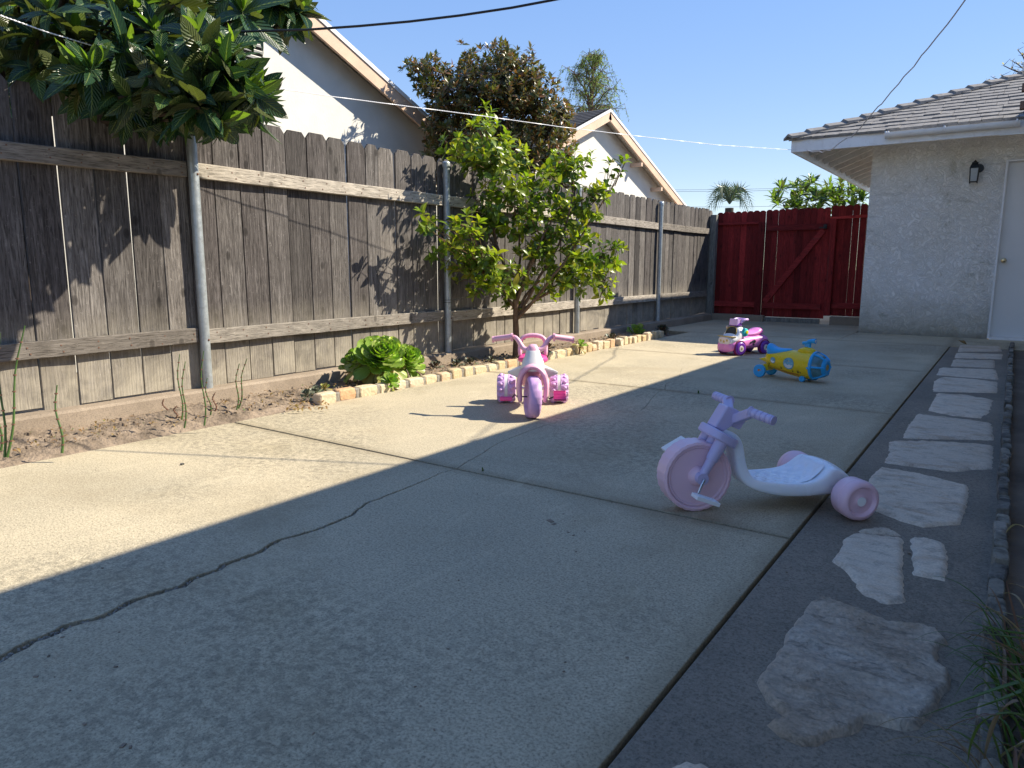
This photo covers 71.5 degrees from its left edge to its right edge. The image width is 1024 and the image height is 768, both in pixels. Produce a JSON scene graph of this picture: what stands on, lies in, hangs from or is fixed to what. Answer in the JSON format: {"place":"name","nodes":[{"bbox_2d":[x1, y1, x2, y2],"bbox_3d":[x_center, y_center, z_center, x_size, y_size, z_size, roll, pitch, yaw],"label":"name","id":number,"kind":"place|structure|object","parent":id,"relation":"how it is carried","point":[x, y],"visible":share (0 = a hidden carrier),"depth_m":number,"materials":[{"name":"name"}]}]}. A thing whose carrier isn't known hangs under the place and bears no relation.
{"place":"outdoors","nodes":[
{"label":"outdoors","id":0,"kind":"place"},
{"bbox_2d":[52,18,444,372],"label":"neighbour house","id":1,"kind":"structure","parent":0,"point":[332,62],"depth_m":7.94,"materials":[{"name":"paint"}]},
{"bbox_2d":[9,0,557,32],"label":"overhead cable","id":2,"kind":"object","parent":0,"point":[395,22],"visible":0.68,"depth_m":3.46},
{"bbox_2d":[0,314,1023,767],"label":"driveway","id":3,"kind":"structure","parent":0,"point":[344,614],"depth_m":2.06,"materials":[{"name":"concrete"}]},
{"bbox_2d":[33,410,910,757],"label":"slab crumbs","id":4,"kind":"object","parent":3,"relation":"on","point":[415,686],"visible":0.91,"depth_m":1.56,"materials":[{"name":"concrete"}]},
{"bbox_2d":[492,333,573,417],"bbox_3d":[0.124,-0.073,4.246,0.480,0.476,0.699,0,9,2],"label":"pedal trike","id":5,"kind":"object","parent":3,"relation":"on","point":[532,373],"visible":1,"depth_m":4.09,"materials":[{"name":"pink plastic"}]},
{"bbox_2d":[717,318,769,355],"bbox_3d":[2.302,-0.478,7.072,0.542,0.359,0.268,-5,11,-29],"label":"toy car","id":6,"kind":"object","parent":3,"relation":"on","point":[736,339],"visible":1,"depth_m":6.97,"materials":[{"name":"pink plastic"}]},
{"bbox_2d":[657,391,878,520],"bbox_3d":[0.872,0.246,2.547,0.710,0.389,0.442,-1,9,-9],"label":"ride on trike","id":7,"kind":"object","parent":3,"relation":"on","point":[694,474],"visible":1,"depth_m":2.48,"materials":[{"name":"pink plastic"}]},
{"bbox_2d":[753,339,831,381],"bbox_3d":[2.151,-0.198,5.451,0.220,0.325,0.556,-8,12,-41],"label":"toy submarine","id":8,"kind":"object","parent":3,"relation":"on","point":[807,362],"visible":1,"depth_m":5.35,"materials":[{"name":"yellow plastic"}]},
{"bbox_2d":[761,207,830,323],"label":"red gate","id":9,"kind":"structure","parent":3,"relation":"on","point":[794,284],"depth_m":10.93,"materials":[{"name":"paint"}]},
{"bbox_2d":[77,271,1004,597],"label":"ground","id":10,"kind":"structure","parent":0,"point":[171,365],"depth_m":8.33,"materials":[{"name":"brown soil"}]},
{"bbox_2d":[0,0,330,404],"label":"loquat tree","id":11,"kind":"object","parent":10,"relation":"on","point":[188,77],"visible":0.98,"depth_m":3.47,"materials":[{"name":"green plant"}]},
{"bbox_2d":[0,331,667,468],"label":"garden bed soil","id":12,"kind":"structure","parent":10,"relation":"on","point":[90,441],"depth_m":3.78,"materials":[{"name":"brown soil"}]},
{"bbox_2d":[0,425,3,450],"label":"horsetail stem","id":13,"kind":"object","parent":12,"relation":"on","point":[1,442],"visible":0.99,"depth_m":3.15,"materials":[{"name":"green plant"}]},
{"bbox_2d":[0,348,7,456],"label":"horsetail stem","id":14,"kind":"object","parent":12,"relation":"on","point":[5,431],"visible":1,"depth_m":3.05,"materials":[{"name":"green plant"}]},
{"bbox_2d":[6,326,24,457],"bbox_3d":[-2.129,0.032,3.050,0.029,0.559,0.126,7,11,34],"label":"horsetail stem","id":15,"kind":"object","parent":12,"relation":"on","point":[13,419],"visible":1,"depth_m":3.05,"materials":[{"name":"green plant"}]},
{"bbox_2d":[53,385,64,452],"bbox_3d":[-1.985,0.154,3.115,0.026,0.296,0.062,-7,12,-39],"label":"horsetail stem","id":16,"kind":"object","parent":12,"relation":"on","point":[61,431],"visible":1,"depth_m":3.12,"materials":[{"name":"green plant"}]},
{"bbox_2d":[177,354,183,419],"bbox_3d":[-1.771,0.017,3.795,0.025,0.346,0.063,-4,10,-25],"label":"horsetail stem","id":17,"kind":"object","parent":12,"relation":"on","point":[180,390],"visible":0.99,"depth_m":3.79,"materials":[{"name":"green plant"}]},
{"bbox_2d":[181,361,186,427],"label":"horsetail stem","id":18,"kind":"object","parent":12,"relation":"on","point":[182,378],"visible":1,"depth_m":3.60,"materials":[{"name":"green plant"}]},
{"bbox_2d":[200,351,206,425],"bbox_3d":[-1.590,0.022,3.663,0.026,0.381,0.067,-3,10,-16],"label":"horsetail stem","id":19,"kind":"object","parent":12,"relation":"on","point":[202,360],"visible":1,"depth_m":3.66,"materials":[{"name":"green plant"}]},
{"bbox_2d":[205,378,211,414],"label":"horsetail stem","id":20,"kind":"object","parent":12,"relation":"on","point":[208,398],"visible":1,"depth_m":3.91,"materials":[{"name":"green plant"}]},
{"bbox_2d":[212,392,216,410],"bbox_3d":[-1.682,0.101,4.028,0.032,0.109,0.021,7,11,34],"label":"dry stick","id":21,"kind":"object","parent":12,"relation":"on","point":[214,401],"visible":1,"depth_m":4.03,"materials":[{"name":"brown wood"}]},
{"bbox_2d":[235,364,239,409],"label":"horsetail stem","id":22,"kind":"object","parent":12,"relation":"on","point":[237,389],"visible":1,"depth_m":4.05,"materials":[{"name":"green plant"}]},
{"bbox_2d":[238,359,246,408],"bbox_3d":[-1.554,-0.003,4.102,0.024,0.288,0.072,7,11,34],"label":"horsetail stem","id":23,"kind":"object","parent":12,"relation":"on","point":[241,386],"visible":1,"depth_m":4.10,"materials":[{"name":"green plant"}]},
{"bbox_2d":[300,388,314,400],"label":"succulent","id":24,"kind":"object","parent":12,"relation":"on","point":[306,392],"visible":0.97,"depth_m":4.45,"materials":[{"name":"green plant"}]},
{"bbox_2d":[310,385,323,395],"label":"succulent","id":25,"kind":"object","parent":12,"relation":"on","point":[315,388],"visible":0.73,"depth_m":4.61,"materials":[{"name":"green plant"}]},
{"bbox_2d":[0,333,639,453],"bbox_3d":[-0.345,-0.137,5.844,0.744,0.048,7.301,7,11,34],"label":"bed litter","id":26,"kind":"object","parent":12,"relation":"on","point":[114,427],"visible":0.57,"depth_m":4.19,"materials":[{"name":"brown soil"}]},
{"bbox_2d":[320,383,331,390],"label":"succulent","id":27,"kind":"object","parent":12,"relation":"on","point":[324,385],"visible":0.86,"depth_m":4.75,"materials":[{"name":"green plant"}]},
{"bbox_2d":[338,348,360,382],"bbox_3d":[-1.097,-0.127,5.145,0.300,0.283,0.291,7,11,34],"label":"aeonium plant","id":28,"kind":"object","parent":12,"relation":"on","point":[349,354],"visible":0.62,"depth_m":5.08,"materials":[{"name":"green plant"}]},
{"bbox_2d":[344,335,407,384],"bbox_3d":[-0.943,-0.146,5.095,0.424,0.410,0.436,7,11,34],"label":"aeonium plant","id":29,"kind":"object","parent":12,"relation":"on","point":[376,355],"visible":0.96,"depth_m":5.00,"materials":[{"name":"green plant"}]},
{"bbox_2d":[377,372,399,390],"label":"aeonium plant","id":30,"kind":"object","parent":12,"relation":"on","point":[389,377],"visible":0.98,"depth_m":4.90,"materials":[{"name":"green plant"}]},
{"bbox_2d":[398,344,425,377],"bbox_3d":[-0.795,-0.145,5.277,0.310,0.313,0.338,7,11,34],"label":"aeonium plant","id":31,"kind":"object","parent":12,"relation":"on","point":[412,356],"visible":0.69,"depth_m":5.22,"materials":[{"name":"green plant"}]},
{"bbox_2d":[428,360,444,367],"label":"succulent","id":32,"kind":"object","parent":12,"relation":"on","point":[435,363],"visible":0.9,"depth_m":5.90,"materials":[{"name":"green plant"}]},
{"bbox_2d":[451,358,464,365],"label":"succulent","id":33,"kind":"object","parent":12,"relation":"on","point":[457,361],"visible":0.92,"depth_m":6.02,"materials":[{"name":"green plant"}]},
{"bbox_2d":[463,356,478,364],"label":"succulent","id":34,"kind":"object","parent":12,"relation":"on","point":[470,359],"visible":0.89,"depth_m":6.14,"materials":[{"name":"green plant"}]},
{"bbox_2d":[487,356,495,361],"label":"succulent","id":35,"kind":"object","parent":12,"relation":"on","point":[490,359],"visible":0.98,"depth_m":6.26,"materials":[{"name":"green plant"}]},
{"bbox_2d":[413,99,632,358],"bbox_3d":[0.007,-1.353,6.353,2.277,2.345,0.956,-6,11,-31],"label":"fruit tree","id":36,"kind":"object","parent":12,"relation":"on","point":[483,160],"visible":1,"depth_m":6.37,"materials":[{"name":"green plant"}]},
{"bbox_2d":[541,343,554,357],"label":"succulent","id":37,"kind":"object","parent":12,"relation":"on","point":[549,345],"visible":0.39,"depth_m":6.50,"materials":[{"name":"green plant"}]},
{"bbox_2d":[572,339,587,354],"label":"aeonium plant","id":38,"kind":"object","parent":12,"relation":"on","point":[581,344],"visible":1,"depth_m":6.97,"materials":[{"name":"green plant"}]},
{"bbox_2d":[603,332,617,338],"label":"succulent","id":39,"kind":"object","parent":12,"relation":"on","point":[611,335],"visible":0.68,"depth_m":8.29,"materials":[{"name":"green plant"}]},
{"bbox_2d":[626,323,645,333],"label":"aeonium plant","id":40,"kind":"object","parent":12,"relation":"on","point":[636,329],"visible":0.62,"depth_m":8.94,"materials":[{"name":"green plant"}]},
{"bbox_2d":[0,313,858,433],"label":"fence footing","id":41,"kind":"object","parent":10,"relation":"on","point":[85,414],"visible":0.5,"depth_m":4.62,"materials":[{"name":"concrete"}]},
{"bbox_2d":[0,74,718,414],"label":"wooden fence","id":42,"kind":"object","parent":41,"relation":"on","point":[239,255],"visible":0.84,"depth_m":4.62,"materials":[{"name":"brown wood"}]},
{"bbox_2d":[444,295,503,351],"bbox_3d":[-0.309,-0.550,6.427,0.637,0.514,0.068,-4,10,-25],"label":"tie wire","id":43,"kind":"object","parent":42,"relation":"attached to","point":[452,317],"visible":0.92,"depth_m":6.31,"materials":[{"name":"grey metal"}]},
{"bbox_2d":[714,210,765,314],"bbox_3d":[3.630,-1.874,11.416,0.774,1.760,0.090,7,11,34],"label":"red fence","id":44,"kind":"object","parent":41,"relation":"on","point":[739,261],"visible":0.93,"depth_m":11.41,"materials":[{"name":"paint"}]},
{"bbox_2d":[823,204,868,316],"bbox_3d":[5.001,-1.809,10.457,0.681,1.630,0.090,7,11,34],"label":"red fence","id":45,"kind":"object","parent":41,"relation":"on","point":[844,253],"visible":0.75,"depth_m":10.52,"materials":[{"name":"paint"}]},
{"bbox_2d":[398,36,577,193],"bbox_3d":[-0.274,-2.334,8.735,2.189,3.573,1.726,1,9,5],"label":"bronze tree","id":46,"kind":"object","parent":10,"relation":"on","point":[518,92],"visible":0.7,"depth_m":8.24,"materials":[{"name":"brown plant"}]},
{"bbox_2d":[313,330,663,404],"bbox_3d":[-1.456,-0.333,7.041,3.523,0.134,6.618,7,11,34],"label":"bed edging","id":47,"kind":"object","parent":10,"relation":"on","point":[338,394],"visible":0.56,"depth_m":5.51,"materials":[{"name":"stone"}]},
{"bbox_2d":[557,48,628,121],"bbox_3d":[2.961,-7.933,26.446,2.766,8.866,2.806,7,11,34],"label":"sparse tree","id":48,"kind":"object","parent":10,"relation":"on","point":[594,61],"visible":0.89,"depth_m":25.83,"materials":[{"name":"green plant"}]},
{"bbox_2d":[705,179,753,212],"bbox_3d":[10.373,-7.285,34.379,2.688,5.036,1.628,0,9,2],"label":"palm tree","id":49,"kind":"object","parent":10,"relation":"on","point":[728,194],"visible":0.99,"depth_m":33.80,"materials":[{"name":"green plant"}]},
{"bbox_2d":[608,345,1008,767],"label":"walkway","id":50,"kind":"structure","parent":10,"relation":"on","point":[817,660],"depth_m":1.70,"materials":[{"name":"concrete"}]},
{"bbox_2d":[764,172,868,213],"bbox_3d":[6.043,-2.840,14.184,2.375,2.815,1.678,0,9,-2],"label":"broadleaf tree","id":51,"kind":"object","parent":10,"relation":"on","point":[823,195],"visible":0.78,"depth_m":13.73,"materials":[{"name":"green plant"}]},
{"bbox_2d":[783,71,1023,340],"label":"garage","id":52,"kind":"structure","parent":10,"relation":"on","point":[944,251],"depth_m":8.72,"materials":[{"name":"paint"}]},
{"bbox_2d":[0,15,788,149],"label":"clothesline","id":53,"kind":"object","parent":52,"relation":"attached to","point":[396,104],"visible":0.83,"depth_m":4.96,"materials":[{"name":"white plastic"}]},
{"bbox_2d":[969,160,983,183],"bbox_3d":[5.479,-2.505,8.394,0.140,0.265,0.140,7,11,34],"label":"wall lantern","id":54,"kind":"object","parent":52,"relation":"attached to","point":[976,168],"depth_m":8.37,"materials":[{"name":"black metal"}]},
{"bbox_2d":[989,161,1023,337],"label":"door","id":55,"kind":"structure","parent":52,"relation":"in","point":[1007,318],"depth_m":8.39,"materials":[{"name":"grey paint"}]},
{"bbox_2d":[988,47,1023,79],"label":"bare tree","id":56,"kind":"object","parent":10,"relation":"on","point":[1017,63],"visible":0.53,"depth_m":23.88,"materials":[{"name":"brown plant"}]},
{"bbox_3d":[4.940,-1.768,3.632,3.544,4.129,14.000,7,11,34],"label":"main house","id":57,"kind":"object","parent":10,"relation":"on","visible":0},
{"bbox_2d":[807,0,965,152],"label":"loose wire","id":58,"kind":"object","parent":57,"relation":"hanging from","point":[900,80],"visible":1,"depth_m":5.56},
{"bbox_2d":[1019,62,1023,110],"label":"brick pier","id":59,"kind":"structure","parent":57,"relation":"on","point":[1021,105],"depth_m":7.31,"materials":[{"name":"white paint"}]},
{"bbox_2d":[487,109,686,205],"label":"neighbour house","id":60,"kind":"structure","parent":0,"point":[643,176],"depth_m":13.38,"materials":[{"name":"paint"}]},
{"bbox_2d":[656,324,669,335],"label":"shrub","id":61,"kind":"object","parent":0,"point":[664,328],"visible":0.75,"depth_m":9.27,"materials":[{"name":"green plant"}]},
{"bbox_2d":[312,0,1023,269],"label":"sky","id":62,"kind":"structure","parent":0,"point":[749,74],"materials":[{"name":"blue"}]},
{"bbox_2d":[676,189,846,191],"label":"power line","id":63,"kind":"object","parent":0,"point":[712,191],"visible":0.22,"depth_m":60.00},
{"bbox_2d":[1001,351,1023,767],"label":"side bed soil","id":64,"kind":"structure","parent":0,"point":[1015,571],"depth_m":2.39,"materials":[{"name":"brown soil"}]},
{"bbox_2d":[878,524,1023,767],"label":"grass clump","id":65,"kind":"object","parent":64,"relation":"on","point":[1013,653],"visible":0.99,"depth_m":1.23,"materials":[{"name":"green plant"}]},
{"bbox_2d":[974,342,1014,767],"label":"stone edging","id":66,"kind":"object","parent":64,"relation":"on","point":[996,578],"visible":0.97,"depth_m":1.90,"materials":[{"name":"grey stone"}]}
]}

